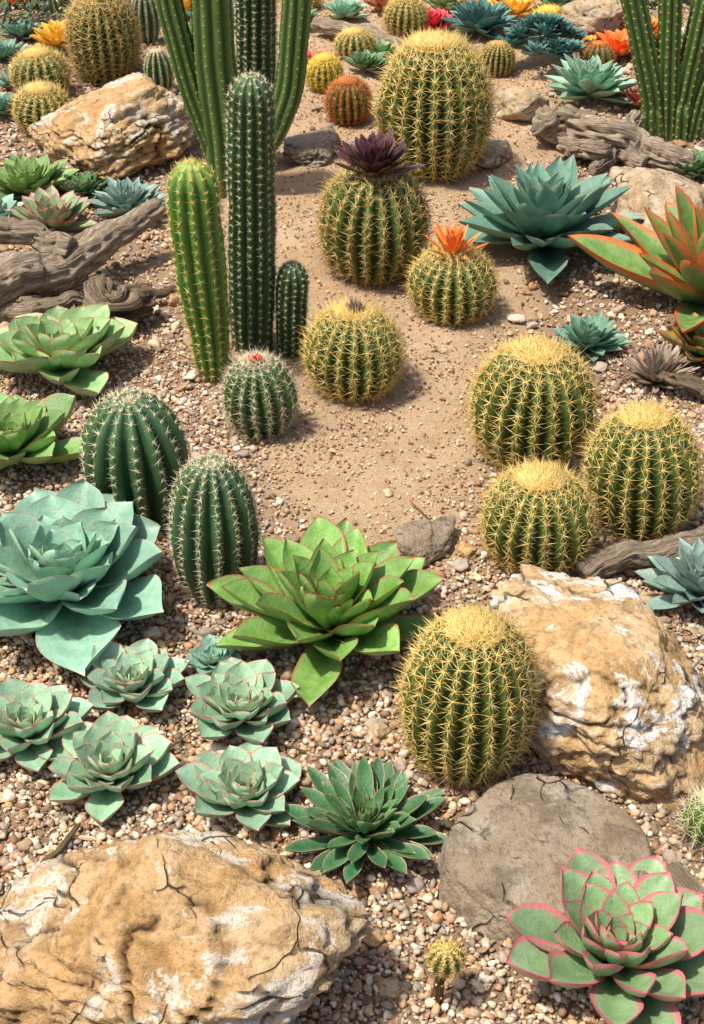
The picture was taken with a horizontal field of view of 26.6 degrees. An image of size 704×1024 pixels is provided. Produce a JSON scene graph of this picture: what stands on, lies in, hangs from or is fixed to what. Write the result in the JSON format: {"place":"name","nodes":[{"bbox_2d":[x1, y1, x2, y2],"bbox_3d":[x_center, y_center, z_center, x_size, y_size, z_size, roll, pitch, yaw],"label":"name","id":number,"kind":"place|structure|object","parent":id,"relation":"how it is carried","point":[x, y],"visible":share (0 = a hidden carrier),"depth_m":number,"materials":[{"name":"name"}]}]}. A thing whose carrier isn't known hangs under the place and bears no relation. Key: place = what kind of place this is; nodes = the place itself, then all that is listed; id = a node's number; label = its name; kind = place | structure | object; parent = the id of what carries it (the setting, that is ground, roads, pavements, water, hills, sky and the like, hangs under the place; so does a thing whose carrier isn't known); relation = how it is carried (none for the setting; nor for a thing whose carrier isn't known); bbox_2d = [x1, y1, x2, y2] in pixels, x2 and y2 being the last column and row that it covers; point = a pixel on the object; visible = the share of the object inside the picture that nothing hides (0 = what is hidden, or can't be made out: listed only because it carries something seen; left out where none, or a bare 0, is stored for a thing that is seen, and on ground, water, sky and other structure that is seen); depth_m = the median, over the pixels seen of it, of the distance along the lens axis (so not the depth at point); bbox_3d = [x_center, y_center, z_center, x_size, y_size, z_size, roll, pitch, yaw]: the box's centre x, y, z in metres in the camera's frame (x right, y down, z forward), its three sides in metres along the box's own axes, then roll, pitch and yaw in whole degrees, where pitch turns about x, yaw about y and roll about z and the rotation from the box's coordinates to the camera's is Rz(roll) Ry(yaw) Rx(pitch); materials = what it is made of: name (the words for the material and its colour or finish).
{"place":"outdoors","nodes":[
{"label":"outdoors","id":0,"kind":"place"},
{"bbox_2d":[155,283,178,298],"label":"driftwood twig","id":1,"kind":"object","parent":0,"point":[165,292],"visible":0.34,"depth_m":4.18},
{"bbox_2d":[0,0,703,1023],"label":"ground","id":2,"kind":"structure","parent":0,"point":[334,498],"depth_m":3.77,"materials":[{"name":"soil"}]},
{"bbox_2d":[0,68,13,87],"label":"agave plant","id":3,"kind":"object","parent":2,"relation":"on","point":[4,81],"visible":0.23,"depth_m":5.56,"materials":[{"name":"green plant"}]},
{"bbox_2d":[0,92,16,115],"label":"agave plant","id":4,"kind":"object","parent":2,"relation":"on","point":[4,99],"visible":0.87,"depth_m":5.33,"materials":[{"name":"green plant"}]},
{"bbox_2d":[0,194,25,216],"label":"echeveria","id":5,"kind":"object","parent":2,"relation":"on","point":[8,202],"visible":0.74,"depth_m":4.60,"materials":[{"name":"blue plant"}]},
{"bbox_2d":[0,38,28,60],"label":"agave plant","id":6,"kind":"object","parent":2,"relation":"on","point":[9,47],"visible":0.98,"depth_m":5.81,"materials":[{"name":"green plant"}]},
{"bbox_2d":[0,18,42,39],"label":"agave plant","id":7,"kind":"object","parent":2,"relation":"on","point":[22,29],"visible":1,"depth_m":6.01,"materials":[{"name":"green plant"}]},
{"bbox_2d":[0,154,78,200],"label":"sempervivum","id":8,"kind":"object","parent":2,"relation":"on","point":[21,175],"visible":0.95,"depth_m":4.77,"materials":[{"name":"green plant"}]},
{"bbox_2d":[6,76,72,137],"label":"golden barrel cactus","id":9,"kind":"object","parent":2,"relation":"on","point":[35,101],"visible":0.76,"depth_m":5.17,"materials":[{"name":"green plant"}]},
{"bbox_2d":[6,43,75,93],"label":"golden barrel cactus","id":10,"kind":"object","parent":2,"relation":"on","point":[38,62],"visible":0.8,"depth_m":5.43,"materials":[{"name":"green plant"}]},
{"bbox_2d":[0,392,82,468],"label":"echeveria","id":11,"kind":"object","parent":2,"relation":"on","point":[29,430],"visible":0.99,"depth_m":3.51,"materials":[{"name":"green plant"}]},
{"bbox_2d":[0,677,93,771],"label":"echeveria","id":12,"kind":"object","parent":2,"relation":"on","point":[36,718],"visible":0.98,"depth_m":2.77,"materials":[{"name":"green plant"}]},
{"bbox_2d":[29,19,68,48],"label":"yellow flowering succulent","id":13,"kind":"object","parent":2,"relation":"on","point":[50,33],"visible":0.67,"depth_m":5.88,"materials":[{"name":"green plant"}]},
{"bbox_2d":[3,184,96,230],"bbox_3d":[-0.930,-0.913,4.558,0.268,0.105,0.270,-11,37,-14],"label":"echeveria","id":14,"kind":"object","parent":2,"relation":"on","point":[49,208],"visible":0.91,"depth_m":4.55,"materials":[{"name":"green plant"}]},
{"bbox_2d":[0,0,124,33],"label":"leafy shrub","id":15,"kind":"object","parent":2,"relation":"on","point":[45,9],"visible":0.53,"depth_m":6.05,"materials":[{"name":"green plant"}]},
{"bbox_2d":[0,303,137,396],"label":"echeveria","id":16,"kind":"object","parent":2,"relation":"on","point":[59,345],"visible":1,"depth_m":3.79,"materials":[{"name":"green plant"}]},
{"bbox_2d":[0,479,164,675],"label":"echeveria","id":17,"kind":"object","parent":2,"relation":"on","point":[76,556],"visible":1,"depth_m":3.03,"materials":[{"name":"blue plant"}]},
{"bbox_2d":[0,197,165,323],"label":"driftwood log","id":18,"kind":"object","parent":2,"relation":"on","point":[62,262],"visible":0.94,"depth_m":4.16,"materials":[{"name":"wood"}]},
{"bbox_2d":[56,171,109,198],"bbox_3d":[-0.862,-1.050,4.787,0.187,0.078,0.192,28,44,33],"label":"sempervivum","id":19,"kind":"object","parent":2,"relation":"on","point":[85,184],"visible":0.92,"depth_m":4.78,"materials":[{"name":"green plant"}]},
{"bbox_2d":[58,0,147,86],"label":"golden barrel cactus","id":20,"kind":"object","parent":2,"relation":"on","point":[102,38],"visible":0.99,"depth_m":5.53,"materials":[{"name":"plant"}]},
{"bbox_2d":[27,72,195,179],"bbox_3d":[-0.790,-1.326,5.065,0.550,0.330,0.561,-28,44,-33],"label":"boulder","id":21,"kind":"object","parent":2,"relation":"on","point":[121,127],"visible":0.91,"depth_m":4.89,"materials":[{"name":"stone"}]},
{"bbox_2d":[48,711,179,822],"bbox_3d":[-0.445,0.456,2.696,0.234,0.092,0.242,19,40,24],"label":"echeveria","id":22,"kind":"object","parent":2,"relation":"on","point":[116,755],"visible":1,"depth_m":2.68,"materials":[{"name":"green plant"}]},
{"bbox_2d":[75,273,156,321],"bbox_3d":[-0.667,-0.568,4.069,0.262,0.146,0.190,15,39,20],"label":"driftwood stump","id":23,"kind":"object","parent":2,"relation":"on","point":[133,302],"visible":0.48,"depth_m":4.03,"materials":[{"name":"wood"}]},
{"bbox_2d":[87,176,167,215],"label":"agave plant","id":24,"kind":"object","parent":2,"relation":"on","point":[123,197],"visible":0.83,"depth_m":4.64,"materials":[{"name":"green plant"}]},
{"bbox_2d":[73,385,192,530],"bbox_3d":[-0.481,-0.119,3.299,0.276,0.352,0.276,-1,37,1],"label":"blue barrel cactus","id":25,"kind":"object","parent":2,"relation":"on","point":[135,445],"visible":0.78,"depth_m":3.21,"materials":[{"name":"plant"}]},
{"bbox_2d":[78,638,189,712],"bbox_3d":[-0.429,0.326,2.890,0.218,0.078,0.194,0,36,0],"label":"echeveria","id":26,"kind":"object","parent":2,"relation":"on","point":[144,674],"visible":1,"depth_m":2.88,"materials":[{"name":"green plant"}]},
{"bbox_2d":[130,0,161,44],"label":"barrel cactus","id":27,"kind":"object","parent":2,"relation":"on","point":[148,13],"visible":0.71,"depth_m":5.88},
{"bbox_2d":[142,47,174,88],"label":"barrel cactus","id":28,"kind":"object","parent":2,"relation":"on","point":[157,67],"visible":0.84,"depth_m":5.47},
{"bbox_2d":[0,830,369,1023],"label":"boulder","id":29,"kind":"object","parent":2,"relation":"on","point":[187,927],"visible":1,"depth_m":2.21,"materials":[{"name":"stone"}]},
{"bbox_2d":[161,156,236,386],"bbox_3d":[-0.379,-0.591,3.707,0.177,0.634,0.175,0,36,0],"label":"columnar cactus","id":30,"kind":"object","parent":2,"relation":"on","point":[200,258],"visible":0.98,"depth_m":3.64,"materials":[{"name":"green plant"}]},
{"bbox_2d":[184,634,241,675],"bbox_3d":[-0.274,0.290,2.950,0.114,0.049,0.129,0,36,0],"label":"echeveria","id":31,"kind":"object","parent":2,"relation":"on","point":[206,656],"visible":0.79,"depth_m":2.94,"materials":[{"name":"blue plant"}]},
{"bbox_2d":[164,450,264,610],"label":"blue barrel cactus","id":32,"kind":"object","parent":2,"relation":"on","point":[213,530],"visible":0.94,"depth_m":2.99,"materials":[{"name":"plant"}]},
{"bbox_2d":[155,0,311,198],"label":"saguaro cactus","id":33,"kind":"object","parent":2,"relation":"on","point":[203,60],"visible":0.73,"depth_m":4.55,"materials":[{"name":"green plant"}]},
{"bbox_2d":[175,742,301,831],"bbox_3d":[-0.204,0.493,2.653,0.226,0.083,0.223,0,36,0],"label":"echeveria","id":34,"kind":"object","parent":2,"relation":"on","point":[250,784],"visible":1,"depth_m":2.65,"materials":[{"name":"green plant"}]},
{"bbox_2d":[184,657,299,743],"bbox_3d":[-0.209,0.361,2.816,0.222,0.088,0.229,0,36,0],"label":"echeveria","id":35,"kind":"object","parent":2,"relation":"on","point":[248,701],"visible":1,"depth_m":2.80,"materials":[{"name":"green plant"}]},
{"bbox_2d":[222,71,280,355],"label":"columnar cactus","id":36,"kind":"object","parent":2,"relation":"on","point":[252,213],"visible":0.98,"depth_m":3.74,"materials":[{"name":"plant"}]},
{"bbox_2d":[233,0,279,168],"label":"columnar cactus","id":37,"kind":"object","parent":2,"relation":"on","point":[256,32],"visible":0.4,"depth_m":4.71,"materials":[{"name":"plant"}]},
{"bbox_2d":[212,344,304,445],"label":"barrel cactus","id":38,"kind":"object","parent":2,"relation":"on","point":[260,397],"visible":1,"depth_m":3.57,"materials":[{"name":"green plant"}]},
{"bbox_2d":[271,258,311,359],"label":"columnar cactus","id":39,"kind":"object","parent":2,"relation":"on","point":[291,293],"visible":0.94,"depth_m":3.89,"materials":[{"name":"plant"}]},
{"bbox_2d":[282,127,340,167],"bbox_3d":[-0.136,-1.238,5.053,0.198,0.078,0.238,0,36,0],"label":"stone","id":40,"kind":"object","parent":2,"relation":"on","point":[316,148],"visible":0.94,"depth_m":4.99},
{"bbox_2d":[207,515,444,707],"bbox_3d":[-0.036,0.168,2.968,0.461,0.193,0.468,26,44,31],"label":"green rosette succulent","id":41,"kind":"object","parent":2,"relation":"on","point":[332,594],"visible":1,"depth_m":2.94,"materials":[{"name":"green plant"}]},
{"bbox_2d":[305,52,347,92],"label":"yellow barrel cactus","id":42,"kind":"object","parent":2,"relation":"on","point":[323,69],"visible":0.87,"depth_m":5.52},
{"bbox_2d":[40,143,644,862],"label":"fallen twigs","id":43,"kind":"object","parent":2,"relation":"on","point":[62,845],"visible":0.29,"depth_m":2.76,"materials":[{"name":"wood"}]},
{"bbox_2d":[322,0,367,18],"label":"echeveria","id":44,"kind":"object","parent":2,"relation":"on","point":[348,9],"visible":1,"depth_m":6.22,"materials":[{"name":"green plant"}]},
{"bbox_2d":[320,72,375,126],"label":"red barrel cactus","id":45,"kind":"object","parent":2,"relation":"on","point":[347,104],"visible":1,"depth_m":5.24,"materials":[{"name":"plant"}]},
{"bbox_2d":[0,382,703,1023],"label":"gravel","id":46,"kind":"structure","parent":2,"relation":"on","point":[296,726],"depth_m":2.70,"materials":[{"name":"gravel"}]},
{"bbox_2d":[0,0,703,744],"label":"sand grit","id":47,"kind":"object","parent":2,"relation":"on","point":[326,466],"visible":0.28,"depth_m":3.83,"materials":[{"name":"sand"}]},
{"bbox_2d":[0,0,703,1023],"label":"loose stones","id":48,"kind":"object","parent":2,"relation":"on","point":[418,884],"visible":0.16,"depth_m":3.28,"materials":[{"name":"stone"}]},
{"bbox_2d":[0,0,703,451],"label":"gravel","id":49,"kind":"structure","parent":2,"relation":"on","point":[270,440],"depth_m":4.20,"materials":[{"name":"gravel"}]},
{"bbox_2d":[0,103,703,952],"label":"dry leaf litter","id":50,"kind":"object","parent":2,"relation":"on","point":[276,833],"visible":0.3,"depth_m":2.85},
{"bbox_2d":[294,291,412,409],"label":"golden barrel cactus","id":51,"kind":"object","parent":2,"relation":"on","point":[353,349],"visible":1,"depth_m":3.73,"materials":[{"name":"green plant"}]},
{"bbox_2d":[332,23,378,58],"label":"golden barrel cactus","id":52,"kind":"object","parent":2,"relation":"on","point":[349,42],"visible":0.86,"depth_m":5.83,"materials":[{"name":"green plant"}]},
{"bbox_2d":[311,18,403,48],"bbox_3d":[0.027,-1.929,5.987,0.415,0.082,0.080,20,40,25],"label":"driftwood log","id":53,"kind":"object","parent":2,"relation":"on","point":[330,27],"visible":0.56,"depth_m":6.00,"materials":[{"name":"brown wood"}]},
{"bbox_2d":[278,754,447,883],"bbox_3d":[0.022,0.519,2.574,0.305,0.122,0.306,0,36,0],"label":"sempervivum","id":54,"kind":"object","parent":2,"relation":"on","point":[358,812],"visible":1,"depth_m":2.57,"materials":[{"name":"green plant"}]},
{"bbox_2d":[343,49,388,71],"bbox_3d":[0.057,-1.729,5.718,0.186,0.070,0.186,0,36,0],"label":"sempervivum","id":55,"kind":"object","parent":2,"relation":"on","point":[366,60],"visible":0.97,"depth_m":5.70,"materials":[{"name":"green plant"}]},
{"bbox_2d":[306,128,438,290],"bbox_3d":[0.064,-0.863,4.274,0.397,0.455,0.397,1,37,-1],"label":"barrel cactus","id":56,"kind":"object","parent":2,"relation":"on","point":[373,217],"visible":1,"depth_m":4.18,"materials":[{"name":"green plant"}]},
{"bbox_2d":[362,928,384,947],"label":"stone","id":57,"kind":"object","parent":2,"relation":"on","point":[374,939],"visible":0.88,"depth_m":2.42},
{"bbox_2d":[363,0,389,10],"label":"red flowering succulent","id":58,"kind":"object","parent":2,"relation":"on","point":[378,4],"visible":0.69,"depth_m":6.27,"materials":[{"name":"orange plant"}]},
{"bbox_2d":[363,722,390,742],"bbox_3d":[0.044,0.413,2.800,0.047,0.032,0.042,-26,44,-31],"label":"stone","id":59,"kind":"object","parent":2,"relation":"on","point":[380,730],"visible":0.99,"depth_m":2.79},
{"bbox_2d":[368,39,396,57],"bbox_3d":[0.120,-1.827,5.874,0.163,0.064,0.162,-13,38,-17],"label":"echeveria","id":60,"kind":"object","parent":2,"relation":"on","point":[381,45],"visible":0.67,"depth_m":5.85,"materials":[{"name":"green plant"}]},
{"bbox_2d":[375,977,407,1000],"bbox_3d":[0.063,0.758,2.363,0.054,0.026,0.038,0,36,0],"label":"stone","id":61,"kind":"object","parent":2,"relation":"on","point":[390,988],"visible":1,"depth_m":2.35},
{"bbox_2d":[378,0,430,38],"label":"golden barrel cactus","id":62,"kind":"object","parent":2,"relation":"on","point":[402,16],"visible":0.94,"depth_m":6.01,"materials":[{"name":"green plant"}]},
{"bbox_2d":[394,515,455,566],"bbox_3d":[0.168,0.061,3.264,0.110,0.090,0.185,21,41,26],"label":"stone","id":63,"kind":"object","parent":2,"relation":"on","point":[431,540],"visible":0.91,"depth_m":3.22,"materials":[{"name":"stone"}]},
{"bbox_2d":[365,22,503,185],"bbox_3d":[0.274,-1.317,4.852,0.478,0.534,0.477,0,35,0],"label":"golden barrel cactus","id":64,"kind":"object","parent":2,"relation":"on","point":[434,104],"visible":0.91,"depth_m":4.73,"materials":[{"name":"plant"}]},
{"bbox_2d":[421,7,455,31],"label":"red flowering succulent","id":65,"kind":"object","parent":2,"relation":"on","point":[435,16],"visible":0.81,"depth_m":6.08,"materials":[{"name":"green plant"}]},
{"bbox_2d":[422,0,462,9],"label":"echeveria","id":66,"kind":"object","parent":2,"relation":"on","point":[444,4],"visible":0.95,"depth_m":6.30,"materials":[{"name":"green plant"}]},
{"bbox_2d":[421,934,471,1004],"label":"stemmed cactus","id":67,"kind":"object","parent":2,"relation":"on","point":[445,958],"visible":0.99,"depth_m":2.27,"materials":[{"name":"green plant"}]},
{"bbox_2d":[400,220,509,329],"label":"barrel cactus","id":68,"kind":"object","parent":2,"relation":"on","point":[453,277],"visible":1,"depth_m":4.07,"materials":[{"name":"green plant"}]},
{"bbox_2d":[456,543,477,558],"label":"stone","id":69,"kind":"object","parent":2,"relation":"on","point":[466,550],"visible":1,"depth_m":3.24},
{"bbox_2d":[389,595,548,792],"bbox_3d":[0.209,0.331,2.676,0.302,0.378,0.313,1,36,-1],"label":"golden barrel cactus","id":70,"kind":"object","parent":2,"relation":"on","point":[468,699],"visible":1,"depth_m":2.59,"materials":[{"name":"plant"}]},
{"bbox_2d":[440,0,519,38],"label":"agave plant","id":71,"kind":"object","parent":2,"relation":"on","point":[484,18],"visible":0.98,"depth_m":6.01,"materials":[{"name":"teal plant"}]},
{"bbox_2d":[476,137,511,167],"bbox_3d":[0.466,-1.214,5.026,0.140,0.070,0.278,13,38,17],"label":"stone","id":72,"kind":"object","parent":2,"relation":"on","point":[502,147],"visible":0.62,"depth_m":4.97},
{"bbox_2d":[479,39,516,77],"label":"barrel cactus","id":73,"kind":"object","parent":2,"relation":"on","point":[500,55],"visible":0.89,"depth_m":5.65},
{"bbox_2d":[488,0,542,19],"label":"yellow flowering succulent","id":74,"kind":"object","parent":2,"relation":"on","point":[519,7],"visible":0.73,"depth_m":6.15,"materials":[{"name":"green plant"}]},
{"bbox_2d":[491,87,549,122],"bbox_3d":[0.609,-1.484,5.375,0.224,0.150,0.212,-29,45,-34],"label":"boulder","id":75,"kind":"object","parent":2,"relation":"on","point":[521,104],"visible":0.72,"depth_m":5.29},
{"bbox_2d":[459,328,607,471],"bbox_3d":[0.430,-0.255,3.526,0.373,0.364,0.382,1,37,0],"label":"golden barrel cactus","id":76,"kind":"object","parent":2,"relation":"on","point":[534,397],"visible":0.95,"depth_m":3.43,"materials":[{"name":"plant"}]},
{"bbox_2d":[469,451,609,574],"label":"golden barrel cactus","id":77,"kind":"object","parent":2,"relation":"on","point":[538,513],"visible":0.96,"depth_m":3.13,"materials":[{"name":"green plant"}]},
{"bbox_2d":[445,154,643,283],"bbox_3d":[0.572,-0.895,4.395,0.576,0.242,0.623,-14,38,-18],"label":"agave plant","id":78,"kind":"object","parent":2,"relation":"on","point":[541,213],"visible":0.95,"depth_m":4.36,"materials":[{"name":"green plant"}]},
{"bbox_2d":[498,11,590,60],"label":"blue succulent bush","id":79,"kind":"object","parent":2,"relation":"on","point":[551,27],"visible":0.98,"depth_m":5.64,"materials":[{"name":"teal plant"}]},
{"bbox_2d":[438,773,651,943],"bbox_3d":[0.335,0.593,2.535,0.380,0.096,0.340,0,36,0],"label":"flat stone","id":80,"kind":"object","parent":2,"relation":"on","point":[517,840],"visible":0.76,"depth_m":2.51,"materials":[{"name":"stone"}]},
{"bbox_2d":[531,3,566,37],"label":"yellow barrel cactus","id":81,"kind":"object","parent":2,"relation":"on","point":[549,9],"visible":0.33,"depth_m":6.05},
{"bbox_2d":[544,53,636,103],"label":"agave plant","id":82,"kind":"object","parent":2,"relation":"on","point":[592,77],"visible":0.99,"depth_m":5.39,"materials":[{"name":"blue plant"}]},
{"bbox_2d":[551,310,632,361],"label":"agave plant","id":83,"kind":"object","parent":2,"relation":"on","point":[595,336],"visible":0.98,"depth_m":3.97,"materials":[{"name":"green plant"}]},
{"bbox_2d":[560,0,624,40],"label":"boulder","id":84,"kind":"object","parent":2,"relation":"on","point":[590,17],"visible":0.57,"depth_m":5.95,"materials":[{"name":"stone"}]},
{"bbox_2d":[489,564,703,813],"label":"boulder","id":85,"kind":"object","parent":2,"relation":"on","point":[622,700],"visible":0.85,"depth_m":2.70,"materials":[{"name":"beige stone"}]},
{"bbox_2d":[580,40,616,64],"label":"barrel cactus","id":86,"kind":"object","parent":2,"relation":"on","point":[604,51],"visible":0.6,"depth_m":5.69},
{"bbox_2d":[504,847,703,1023],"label":"pink edged echeveria","id":87,"kind":"object","parent":2,"relation":"on","point":[624,942],"visible":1,"depth_m":2.32,"materials":[{"name":"green plant"}]},
{"bbox_2d":[530,104,694,176],"bbox_3d":[0.878,-1.267,5.013,0.541,0.175,0.372,0,36,0],"label":"gnarled driftwood","id":88,"kind":"object","parent":2,"relation":"on","point":[604,142],"visible":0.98,"depth_m":4.94,"materials":[{"name":"brown wood"}]},
{"bbox_2d":[595,28,630,56],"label":"orange flowering succulent","id":89,"kind":"object","parent":2,"relation":"on","point":[618,40],"visible":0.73,"depth_m":5.80,"materials":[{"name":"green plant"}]},
{"bbox_2d":[615,85,641,106],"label":"red flowering succulent","id":90,"kind":"object","parent":2,"relation":"on","point":[633,97],"visible":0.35,"depth_m":5.38,"materials":[{"name":"orange plant"}]},
{"bbox_2d":[567,185,703,332],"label":"agave plant","id":91,"kind":"object","parent":2,"relation":"on","point":[666,257],"visible":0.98,"depth_m":4.09,"materials":[{"name":"green plant"}]},
{"bbox_2d":[572,390,703,542],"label":"golden barrel cactus","id":92,"kind":"object","parent":2,"relation":"on","point":[643,468],"visible":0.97,"depth_m":3.19,"materials":[{"name":"green plant"}]},
{"bbox_2d":[574,524,703,578],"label":"driftwood log","id":93,"kind":"object","parent":2,"relation":"on","point":[620,556],"visible":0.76,"depth_m":3.18,"materials":[{"name":"brown wood"}]},
{"bbox_2d":[639,801,656,816],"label":"stone","id":94,"kind":"object","parent":2,"relation":"on","point":[649,808],"visible":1,"depth_m":2.65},
{"bbox_2d":[610,339,699,392],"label":"spiky air plant","id":95,"kind":"object","parent":2,"relation":"on","point":[663,359],"visible":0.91,"depth_m":3.82,"materials":[{"name":"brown plant"}]},
{"bbox_2d":[609,166,703,234],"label":"boulder","id":96,"kind":"object","parent":2,"relation":"on","point":[652,190],"visible":0.53,"depth_m":4.53,"materials":[{"name":"stone"}]},
{"bbox_2d":[620,0,703,141],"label":"clustered column cactus","id":97,"kind":"object","parent":2,"relation":"on","point":[669,72],"visible":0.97,"depth_m":5.02,"materials":[{"name":"green plant"}]},
{"bbox_2d":[632,536,703,612],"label":"agave plant","id":98,"kind":"object","parent":2,"relation":"on","point":[681,576],"visible":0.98,"depth_m":3.10,"materials":[{"name":"green plant"}]},
{"bbox_2d":[656,370,703,400],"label":"driftwood log","id":99,"kind":"object","parent":2,"relation":"on","point":[692,384],"visible":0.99,"depth_m":3.75,"materials":[{"name":"brown wood"}]},
{"bbox_2d":[658,312,703,364],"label":"agave plant","id":100,"kind":"object","parent":2,"relation":"on","point":[691,342],"visible":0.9,"depth_m":3.90,"materials":[{"name":"green plant"}]},
{"bbox_2d":[664,776,703,856],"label":"spiny cactus","id":101,"kind":"object","parent":2,"relation":"on","point":[692,818],"visible":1,"depth_m":2.58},
{"bbox_2d":[666,861,703,912],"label":"driftwood log","id":102,"kind":"object","parent":2,"relation":"on","point":[682,875],"visible":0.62,"depth_m":2.51,"materials":[{"name":"brown wood"}]},
{"bbox_2d":[667,148,703,178],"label":"sempervivum","id":103,"kind":"object","parent":2,"relation":"on","point":[697,167],"visible":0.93,"depth_m":4.89,"materials":[{"name":"green plant"}]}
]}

